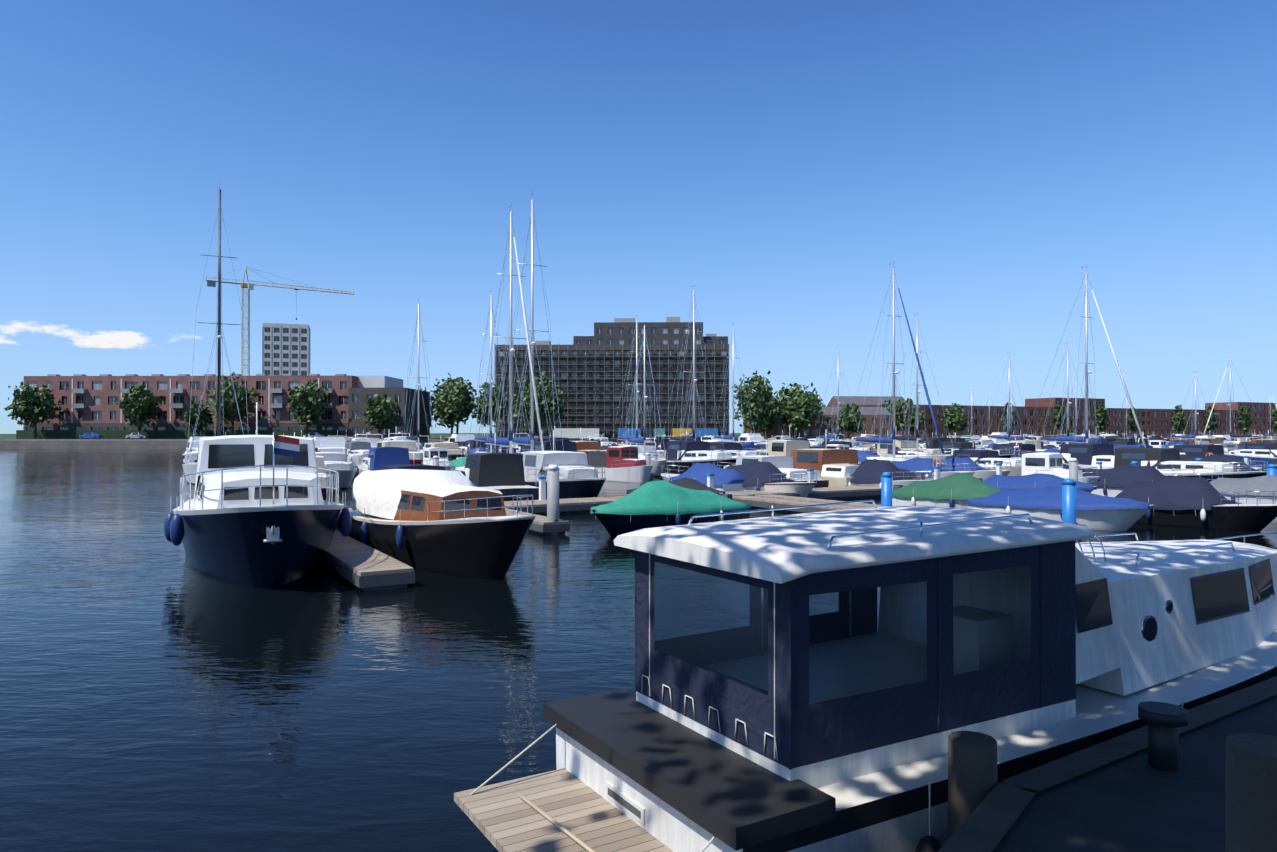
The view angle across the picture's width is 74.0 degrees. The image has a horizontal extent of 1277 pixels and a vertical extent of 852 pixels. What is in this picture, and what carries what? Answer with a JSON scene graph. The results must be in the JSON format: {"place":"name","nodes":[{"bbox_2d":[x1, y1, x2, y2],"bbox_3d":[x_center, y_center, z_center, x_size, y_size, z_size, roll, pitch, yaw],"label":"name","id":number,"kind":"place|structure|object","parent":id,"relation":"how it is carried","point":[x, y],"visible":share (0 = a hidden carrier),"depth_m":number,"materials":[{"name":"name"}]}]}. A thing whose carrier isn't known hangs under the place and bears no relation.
{"place":"outdoors","nodes":[
{"label":"outdoors","id":0,"kind":"place"},
{"bbox_2d":[0,433,1166,448],"bbox_3d":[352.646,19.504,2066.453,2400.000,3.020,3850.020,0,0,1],"label":"quay ground","id":1,"kind":"structure","parent":0,"point":[9,441],"depth_m":175.38,"materials":[{"name":"grey concrete"}]},
{"bbox_2d":[16,374,357,438],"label":"long building","id":2,"kind":"structure","parent":1,"relation":"on","point":[89,404],"depth_m":188.51,"materials":[{"name":"brick"}]},
{"bbox_2d":[206,267,354,375],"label":"tower crane","id":3,"kind":"object","parent":1,"relation":"on","point":[212,283],"visible":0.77,"depth_m":283.72,"materials":[{"name":"white paint"}]},
{"bbox_2d":[262,323,310,375],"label":"tower building","id":4,"kind":"structure","parent":1,"relation":"on","point":[285,348],"depth_m":300.14,"materials":[{"name":"grey concrete"}]},
{"bbox_2d":[348,376,429,438],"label":"dark building","id":5,"kind":"structure","parent":1,"relation":"on","point":[372,386],"depth_m":185.68,"materials":[{"name":"brick"}]},
{"bbox_2d":[4,368,967,438],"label":"trees","id":6,"kind":"object","parent":1,"relation":"on","point":[452,404],"visible":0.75,"depth_m":195.93,"materials":[{"name":"green plant"}]},
{"bbox_2d":[494,317,728,437],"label":"building","id":7,"kind":"structure","parent":1,"relation":"on","point":[589,372],"depth_m":232.14,"materials":[{"name":"concrete"}]},
{"bbox_2d":[554,428,717,437],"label":"shipping containers","id":8,"kind":"object","parent":1,"relation":"on","point":[573,432],"visible":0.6,"depth_m":224.78,"materials":[{"name":"multicoloured metal"}]},
{"bbox_2d":[743,396,909,437],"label":"building","id":9,"kind":"structure","parent":1,"relation":"on","point":[869,407],"depth_m":217.16,"materials":[{"name":"brown brick"}]},
{"bbox_2d":[907,398,1276,435],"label":"trees","id":10,"kind":"object","parent":1,"relation":"on","point":[1244,421],"visible":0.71,"depth_m":281.89,"materials":[{"name":"green plant"}]},
{"bbox_2d":[910,398,1276,436],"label":"building","id":11,"kind":"structure","parent":1,"relation":"on","point":[1157,422],"depth_m":283.17,"materials":[{"name":"red brick"}]},
{"bbox_2d":[0,449,1276,851],"bbox_3d":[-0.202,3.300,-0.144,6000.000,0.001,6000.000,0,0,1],"label":"water","id":12,"kind":"structure","parent":0,"point":[158,693],"depth_m":11.68,"materials":[{"name":"blue liquid"}]},
{"bbox_2d":[182,435,214,463],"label":"motor boat","id":13,"kind":"object","parent":12,"relation":"on","point":[194,446],"visible":0.23,"depth_m":88.36,"materials":[{"name":"white paint"}]},
{"bbox_2d":[182,189,247,484],"bbox_3d":[-28.005,-5.840,56.557,4.196,20.396,14.400,0,-1,-29],"label":"sailboat","id":14,"kind":"object","parent":12,"relation":"on","point":[189,468],"visible":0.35,"depth_m":55.57,"materials":[{"name":"white paint"}]},
{"bbox_2d":[164,402,351,588],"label":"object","id":15,"kind":"object","parent":12,"relation":"on","point":[257,511],"visible":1,"depth_m":18.98,"materials":[{"name":"white paint"}]},
{"bbox_2d":[294,432,340,501],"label":"motor boat","id":16,"kind":"object","parent":12,"relation":"on","point":[322,474],"visible":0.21,"depth_m":35.53,"materials":[{"name":"white paint"}]},
{"bbox_2d":[314,435,345,452],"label":"motor boat","id":17,"kind":"object","parent":12,"relation":"on","point":[328,443],"visible":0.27,"depth_m":92.57,"materials":[{"name":"white paint"}]},
{"bbox_2d":[315,452,357,488],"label":"motor boat","id":18,"kind":"object","parent":12,"relation":"on","point":[341,466],"visible":0.42,"depth_m":50.88,"materials":[{"name":"white paint"}]},
{"bbox_2d":[345,433,370,466],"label":"motor boat","id":19,"kind":"object","parent":12,"relation":"on","point":[356,450],"visible":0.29,"depth_m":83.80,"materials":[{"name":"white paint"}]},
{"bbox_2d":[352,432,382,447],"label":"motor boat","id":20,"kind":"object","parent":12,"relation":"on","point":[373,441],"visible":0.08,"depth_m":94.06,"materials":[{"name":"white paint"}]},
{"bbox_2d":[322,530,414,591],"bbox_3d":[-8.610,3.343,23.458,1.160,0.545,13.200,0,-1,-31],"label":"finger","id":21,"kind":"object","parent":12,"relation":"on","point":[362,566],"visible":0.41,"depth_m":18.56},
{"bbox_2d":[357,447,409,473],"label":"motor boat","id":22,"kind":"object","parent":12,"relation":"on","point":[378,458],"visible":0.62,"depth_m":53.60,"materials":[{"name":"blue fabric"}]},
{"bbox_2d":[376,440,422,464],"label":"motor boat","id":23,"kind":"object","parent":12,"relation":"on","point":[412,448],"visible":0.25,"depth_m":68.10,"materials":[{"name":"white paint"}]},
{"bbox_2d":[388,432,422,448],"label":"motor boat","id":24,"kind":"object","parent":12,"relation":"on","point":[403,439],"visible":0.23,"depth_m":114.61,"materials":[{"name":"white paint"}]},
{"bbox_2d":[382,452,444,469],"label":"motor boat","id":25,"kind":"object","parent":12,"relation":"on","point":[417,466],"visible":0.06,"depth_m":35.80,"materials":[{"name":"white paint"}]},
{"bbox_2d":[401,304,433,454],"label":"sailboat","id":26,"kind":"object","parent":12,"relation":"on","point":[414,438],"visible":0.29,"depth_m":78.43,"materials":[{"name":"white paint"}]},
{"bbox_2d":[423,447,454,470],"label":"boat","id":27,"kind":"object","parent":12,"relation":"on","point":[431,452],"visible":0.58,"depth_m":58.12,"materials":[{"name":"white paint"}]},
{"bbox_2d":[348,469,535,579],"bbox_3d":[-5.044,2.552,21.831,3.116,2.750,9.600,0,-1,-35],"label":"boat","id":28,"kind":"object","parent":12,"relation":"on","point":[457,523],"visible":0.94,"depth_m":20.23,"materials":[{"name":"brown wood"}]},
{"bbox_2d":[419,442,465,460],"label":"motor boat","id":29,"kind":"object","parent":12,"relation":"on","point":[454,451],"visible":0.38,"depth_m":86.33,"materials":[{"name":"white paint"}]},
{"bbox_2d":[442,434,474,442],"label":"motor boat","id":30,"kind":"object","parent":12,"relation":"on","point":[457,437],"visible":0.21,"depth_m":131.84,"materials":[{"name":"white paint"}]},
{"bbox_2d":[458,434,499,453],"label":"motor boat","id":31,"kind":"object","parent":12,"relation":"on","point":[473,443],"visible":0.21,"depth_m":86.40,"materials":[{"name":"white paint"}]},
{"bbox_2d":[456,295,513,458],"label":"sailboat","id":32,"kind":"object","parent":12,"relation":"on","point":[480,449],"visible":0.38,"depth_m":72.25,"materials":[{"name":"white paint"}]},
{"bbox_2d":[451,433,538,500],"bbox_3d":[-7.237,2.162,39.711,2.996,3.687,7.989,0,-1,-30],"label":"motor boat","id":33,"kind":"object","parent":12,"relation":"on","point":[503,473],"visible":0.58,"depth_m":37.55,"materials":[{"name":"white paint"}]},
{"bbox_2d":[465,206,543,460],"bbox_3d":[-7.521,-4.049,47.833,3.218,16.672,11.139,0,-1,-31],"label":"sailboat","id":34,"kind":"object","parent":12,"relation":"on","point":[505,441],"visible":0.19,"depth_m":47.03,"materials":[{"name":"white paint"}]},
{"bbox_2d":[498,191,563,454],"bbox_3d":[-6.702,-4.787,50.897,3.534,18.197,12.191,0,-1,-28],"label":"sailboat","id":35,"kind":"object","parent":12,"relation":"on","point":[521,440],"visible":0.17,"depth_m":50.07,"materials":[{"name":"white paint"}]},
{"bbox_2d":[505,465,569,534],"bbox_3d":[-4.231,2.914,30.109,0.960,3.260,6.200,0,-1,-31],"label":"finger","id":36,"kind":"object","parent":12,"relation":"on","point":[551,523],"visible":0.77,"depth_m":27.51},
{"bbox_2d":[517,440,591,466],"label":"motor boat","id":37,"kind":"object","parent":12,"relation":"on","point":[570,446],"visible":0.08,"depth_m":59.45,"materials":[{"name":"white paint"}]},
{"bbox_2d":[523,431,605,498],"bbox_3d":[-3.864,2.127,41.776,3.586,3.794,9.494,0,-1,-28],"label":"motor boat","id":38,"kind":"object","parent":12,"relation":"on","point":[578,477],"visible":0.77,"depth_m":40.17,"materials":[{"name":"white paint"}]},
{"bbox_2d":[573,428,606,454],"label":"motor boat","id":39,"kind":"object","parent":12,"relation":"on","point":[586,447],"visible":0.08,"depth_m":76.96,"materials":[{"name":"brown paint"}]},
{"bbox_2d":[587,450,606,467],"bbox_3d":[-3.487,3.015,64.147,3.058,2.388,7.567,0,-1,-31],"label":"boat cover","id":40,"kind":"object","parent":12,"relation":"on","point":[597,458],"visible":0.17,"depth_m":62.31,"materials":[{"name":"grey fabric"}]},
{"bbox_2d":[596,446,652,482],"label":"boat","id":41,"kind":"object","parent":12,"relation":"on","point":[625,464],"visible":0.71,"depth_m":57.38,"materials":[{"name":"white paint"}]},
{"bbox_2d":[609,319,661,453],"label":"sailboat","id":42,"kind":"object","parent":12,"relation":"on","point":[625,438],"visible":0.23,"depth_m":81.92,"materials":[{"name":"white paint"}]},
{"bbox_2d":[621,325,666,476],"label":"sail boat","id":43,"kind":"object","parent":12,"relation":"on","point":[656,468],"visible":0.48,"depth_m":65.50,"materials":[{"name":"white paint"}]},
{"bbox_2d":[623,442,664,457],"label":"motor boat","id":44,"kind":"object","parent":12,"relation":"on","point":[649,449],"visible":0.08,"depth_m":76.44,"materials":[{"name":"white paint"}]},
{"bbox_2d":[590,480,750,536],"bbox_3d":[0.996,2.866,29.051,2.945,2.038,7.650,0,-1,40],"label":"covered boat","id":45,"kind":"object","parent":12,"relation":"on","point":[660,503],"visible":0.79,"depth_m":27.58,"materials":[{"name":"fabric"}]},
{"bbox_2d":[626,477,724,495],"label":"covered boat","id":46,"kind":"object","parent":12,"relation":"on","point":[689,483],"visible":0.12,"depth_m":34.89,"materials":[{"name":"green fabric"}]},
{"bbox_2d":[653,286,725,459],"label":"sailboat","id":47,"kind":"object","parent":12,"relation":"on","point":[690,438],"visible":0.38,"depth_m":69.80,"materials":[{"name":"white paint"}]},
{"bbox_2d":[662,431,741,473],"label":"motor boat","id":48,"kind":"object","parent":12,"relation":"on","point":[681,453],"visible":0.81,"depth_m":67.12,"materials":[{"name":"white paint"}]},
{"bbox_2d":[660,462,745,491],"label":"motor boat","id":49,"kind":"object","parent":12,"relation":"on","point":[726,480],"visible":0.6,"depth_m":43.54,"materials":[{"name":"blue fabric"}]},
{"bbox_2d":[707,324,756,444],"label":"sailboat","id":50,"kind":"object","parent":12,"relation":"on","point":[727,437],"visible":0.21,"depth_m":91.67,"materials":[{"name":"white paint"}]},
{"bbox_2d":[709,442,765,457],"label":"motor boat","id":51,"kind":"object","parent":12,"relation":"on","point":[730,447],"visible":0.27,"depth_m":69.50,"materials":[{"name":"white paint"}]},
{"bbox_2d":[735,433,771,441],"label":"motor boat","id":52,"kind":"object","parent":12,"relation":"on","point":[748,437],"visible":0.12,"depth_m":144.50,"materials":[{"name":"white paint"}]},
{"bbox_2d":[725,460,816,497],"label":"motor boat","id":53,"kind":"object","parent":12,"relation":"on","point":[763,476],"visible":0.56,"depth_m":42.30,"materials":[{"name":"blue fabric"}]},
{"bbox_2d":[713,440,828,487],"bbox_3d":[6.788,2.413,48.296,3.270,3.210,8.657,0,-1,-31],"label":"motor boat","id":54,"kind":"object","parent":12,"relation":"on","point":[784,466],"visible":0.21,"depth_m":46.52,"materials":[{"name":"white paint"}]},
{"bbox_2d":[744,440,808,455],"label":"motor boat","id":55,"kind":"object","parent":12,"relation":"on","point":[780,447],"visible":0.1,"depth_m":68.89,"materials":[{"name":"white paint"}]},
{"bbox_2d":[337,453,1248,525],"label":"pontoon","id":56,"kind":"object","parent":12,"relation":"on","point":[575,505],"visible":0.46,"depth_m":39.22,"materials":[{"name":"grey concrete"}]},
{"bbox_2d":[732,472,892,513],"bbox_3d":[6.654,3.155,35.192,1.060,2.860,10.103,0,-1,-31],"label":"finger","id":57,"kind":"object","parent":56,"relation":"on","point":[756,502],"visible":0.42,"depth_m":34.47},
{"bbox_2d":[755,479,1085,525],"bbox_3d":[9.490,3.140,33.316,1.060,2.860,16.217,0,-1,-31],"label":"finger","id":58,"kind":"object","parent":56,"relation":"on","point":[1068,500],"visible":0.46,"depth_m":26.48},
{"bbox_2d":[790,448,859,486],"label":"motor boat","id":59,"kind":"object","parent":12,"relation":"on","point":[836,467],"visible":0.27,"depth_m":48.10,"materials":[{"name":"brown paint"}]},
{"bbox_2d":[809,350,862,446],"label":"sailboat","id":60,"kind":"object","parent":12,"relation":"on","point":[831,436],"visible":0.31,"depth_m":109.30,"materials":[{"name":"white paint"}]},
{"bbox_2d":[822,435,876,452],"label":"motor boat","id":61,"kind":"object","parent":12,"relation":"on","point":[824,443],"visible":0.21,"depth_m":93.73,"materials":[{"name":"white paint"}]},
{"bbox_2d":[454,499,1276,851],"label":"cruiser","id":62,"kind":"object","parent":12,"relation":"on","point":[786,721],"visible":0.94,"depth_m":6.51,"materials":[{"name":"white paint"}]},
{"bbox_2d":[835,261,946,466],"bbox_3d":[16.900,-3.409,58.171,2.988,15.559,10.372,0,-1,-31],"label":"sailboat","id":63,"kind":"object","parent":12,"relation":"on","point":[865,455],"visible":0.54,"depth_m":57.44,"materials":[{"name":"white paint"}]},
{"bbox_2d":[848,459,936,489],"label":"boat","id":64,"kind":"object","parent":12,"relation":"on","point":[868,473],"visible":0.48,"depth_m":44.89,"materials":[{"name":"fabric"}]},
{"bbox_2d":[859,460,928,479],"bbox_3d":[14.428,3.053,50.962,2.617,2.037,6.619,0,-1,-32],"label":"boat cover","id":65,"kind":"object","parent":12,"relation":"on","point":[920,476],"visible":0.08,"depth_m":48.66,"materials":[{"name":"blue fabric"}]},
{"bbox_2d":[871,314,953,459],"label":"sailboat","id":66,"kind":"object","parent":12,"relation":"on","point":[899,454],"visible":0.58,"depth_m":77.27,"materials":[{"name":"white paint"}]},
{"bbox_2d":[877,440,952,455],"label":"motor boat","id":67,"kind":"object","parent":12,"relation":"on","point":[882,448],"visible":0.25,"depth_m":79.09,"materials":[{"name":"white paint"}]},
{"bbox_2d":[918,433,943,448],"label":"motor boat","id":68,"kind":"object","parent":12,"relation":"on","point":[933,443],"visible":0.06,"depth_m":122.19,"materials":[{"name":"white paint"}]},
{"bbox_2d":[891,457,975,479],"bbox_3d":[18.323,3.047,53.570,2.815,2.118,6.908,0,-1,-33],"label":"boat cover","id":69,"kind":"object","parent":12,"relation":"on","point":[914,465],"visible":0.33,"depth_m":53.05,"materials":[{"name":"blue fabric"}]},
{"bbox_2d":[892,473,1000,507],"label":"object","id":70,"kind":"object","parent":12,"relation":"on","point":[957,490],"visible":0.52,"depth_m":34.23,"materials":[{"name":"green fabric"}]},
{"bbox_2d":[935,457,1011,479],"bbox_3d":[21.623,3.078,55.837,2.761,2.078,6.774,0,-1,-30],"label":"boat cover","id":71,"kind":"object","parent":12,"relation":"on","point":[980,472],"visible":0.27,"depth_m":55.09,"materials":[{"name":"blue fabric"}]},
{"bbox_2d":[939,433,1012,457],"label":"motor boat","id":72,"kind":"object","parent":12,"relation":"on","point":[961,445],"visible":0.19,"depth_m":83.83,"materials":[{"name":"white paint"}]},
{"bbox_2d":[969,440,993,447],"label":"motor boat","id":73,"kind":"object","parent":12,"relation":"on","point":[981,443],"visible":0.21,"depth_m":128.69,"materials":[{"name":"white paint"}]},
{"bbox_2d":[953,442,1021,475],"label":"motor boat","id":74,"kind":"object","parent":12,"relation":"on","point":[990,458],"visible":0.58,"depth_m":58.08,"materials":[{"name":"white paint"}]},
{"bbox_2d":[975,352,1031,447],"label":"sailboat","id":75,"kind":"object","parent":12,"relation":"on","point":[1007,437],"visible":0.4,"depth_m":103.92,"materials":[{"name":"white paint"}]},
{"bbox_2d":[976,441,1046,451],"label":"motor boat","id":76,"kind":"object","parent":12,"relation":"on","point":[1038,446],"visible":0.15,"depth_m":87.10,"materials":[{"name":"white paint"}]},
{"bbox_2d":[992,437,1036,457],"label":"motor boat","id":77,"kind":"object","parent":12,"relation":"on","point":[1025,448],"visible":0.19,"depth_m":82.92,"materials":[{"name":"white paint"}]},
{"bbox_2d":[978,473,1096,492],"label":"boat","id":78,"kind":"object","parent":12,"relation":"on","point":[1030,481],"visible":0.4,"depth_m":39.69,"materials":[{"name":"blue fabric"}]},
{"bbox_2d":[966,486,1153,530],"bbox_3d":[15.187,3.027,30.430,2.649,1.739,6.400,0,-1,-31],"label":"boat","id":79,"kind":"object","parent":12,"relation":"on","point":[1098,512],"visible":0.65,"depth_m":29.43,"materials":[{"name":"blue fabric"}]},
{"bbox_2d":[1021,453,1098,483],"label":"boat","id":80,"kind":"object","parent":12,"relation":"on","point":[1034,463],"visible":0.46,"depth_m":44.73,"materials":[{"name":"white paint"}]},
{"bbox_2d":[1011,432,1114,468],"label":"motor boat","id":81,"kind":"object","parent":12,"relation":"on","point":[1087,455],"visible":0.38,"depth_m":60.99,"materials":[{"name":"white paint"}]},
{"bbox_2d":[1033,343,1097,448],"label":"sailboat","id":82,"kind":"object","parent":12,"relation":"on","point":[1053,446],"visible":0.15,"depth_m":90.75,"materials":[{"name":"white paint"}]},
{"bbox_2d":[1069,458,1077,480],"bbox_3d":[21.409,3.109,41.783,0.583,3.060,0.560,0,-1,-29],"label":"post","id":83,"kind":"object","parent":12,"relation":"in","point":[1073,468],"visible":0.44,"depth_m":41.66,"materials":[{"name":"white metal"}]},
{"bbox_2d":[1014,266,1146,456],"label":"sailboat","id":84,"kind":"object","parent":12,"relation":"on","point":[1078,439],"visible":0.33,"depth_m":65.05,"materials":[{"name":"white paint"}]},
{"bbox_2d":[1108,433,1137,446],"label":"motor boat","id":85,"kind":"object","parent":12,"relation":"on","point":[1117,443],"visible":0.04,"depth_m":94.28,"materials":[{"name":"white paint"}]},
{"bbox_2d":[1083,464,1222,496],"bbox_3d":[24.971,2.954,41.954,2.748,2.071,7.450,0,-1,-31],"label":"boat","id":86,"kind":"object","parent":12,"relation":"on","point":[1113,482],"visible":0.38,"depth_m":42.07,"materials":[{"name":"fabric"}]},
{"bbox_2d":[1149,440,1165,447],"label":"boat","id":87,"kind":"object","parent":12,"relation":"on","point":[1157,443],"visible":0.19,"depth_m":119.95,"materials":[{"name":"white paint"}]},
{"bbox_2d":[1083,447,1267,481],"bbox_3d":[30.256,2.198,47.767,3.463,3.760,9.234,0,-1,-33],"label":"motor boat","id":88,"kind":"object","parent":12,"relation":"on","point":[1165,461],"visible":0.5,"depth_m":47.00,"materials":[{"name":"white paint"}]},
{"bbox_2d":[1168,371,1218,446],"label":"sailboat","id":89,"kind":"object","parent":12,"relation":"on","point":[1194,436],"visible":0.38,"depth_m":118.06,"materials":[{"name":"white paint"}]},
{"bbox_2d":[1115,475,1276,531],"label":"boat","id":90,"kind":"object","parent":12,"relation":"on","point":[1189,502],"visible":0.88,"depth_m":29.51,"materials":[{"name":"fabric"}]},
{"bbox_2d":[1196,438,1222,444],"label":"motor boat","id":91,"kind":"object","parent":12,"relation":"on","point":[1216,441],"visible":0.08,"depth_m":128.23,"materials":[{"name":"white paint"}]},
{"bbox_2d":[1173,444,1249,464],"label":"motor boat","id":92,"kind":"object","parent":12,"relation":"on","point":[1197,450],"visible":0.06,"depth_m":70.02,"materials":[{"name":"blue fabric"}]},
{"bbox_2d":[1221,443,1244,453],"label":"motor boat","id":93,"kind":"object","parent":12,"relation":"on","point":[1236,446],"visible":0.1,"depth_m":106.51,"materials":[{"name":"white paint"}]},
{"bbox_2d":[1201,454,1266,471],"bbox_3d":[36.938,2.923,52.682,2.952,2.333,7.259,0,-1,-29],"label":"boat cover","id":94,"kind":"object","parent":12,"relation":"on","point":[1222,458],"visible":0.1,"depth_m":52.55,"materials":[{"name":"blue fabric"}]},
{"bbox_2d":[1203,357,1267,442],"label":"sail boat","id":95,"kind":"object","parent":12,"relation":"on","point":[1241,436],"visible":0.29,"depth_m":138.08,"materials":[{"name":"white paint"}]},
{"bbox_2d":[1209,475,1276,504],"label":"boat","id":96,"kind":"object","parent":12,"relation":"on","point":[1259,483],"visible":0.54,"depth_m":36.83,"materials":[{"name":"white paint"}]},
{"bbox_2d":[1229,443,1269,453],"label":"motor boat","id":97,"kind":"object","parent":12,"relation":"on","point":[1264,446],"visible":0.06,"depth_m":83.74,"materials":[{"name":"blue fabric"}]},
{"bbox_2d":[1224,442,1276,467],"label":"motor boat","id":98,"kind":"object","parent":12,"relation":"on","point":[1270,455],"visible":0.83,"depth_m":80.03,"materials":[{"name":"white paint"}]},
{"bbox_2d":[0,0,1276,433],"label":"sky","id":99,"kind":"structure","parent":0,"point":[773,160],"materials":[{"name":"blue"}]},
{"bbox_2d":[938,676,1276,851],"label":"quay ground","id":100,"kind":"structure","parent":0,"point":[1118,794],"depth_m":5.29,"materials":[{"name":"concrete"}]},
{"bbox_2d":[948,701,1276,851],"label":"quay bollard","id":101,"kind":"object","parent":100,"relation":"on","point":[1251,793],"visible":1,"depth_m":5.40,"materials":[{"name":"wood"},{"name":"dark painted cast iron"}]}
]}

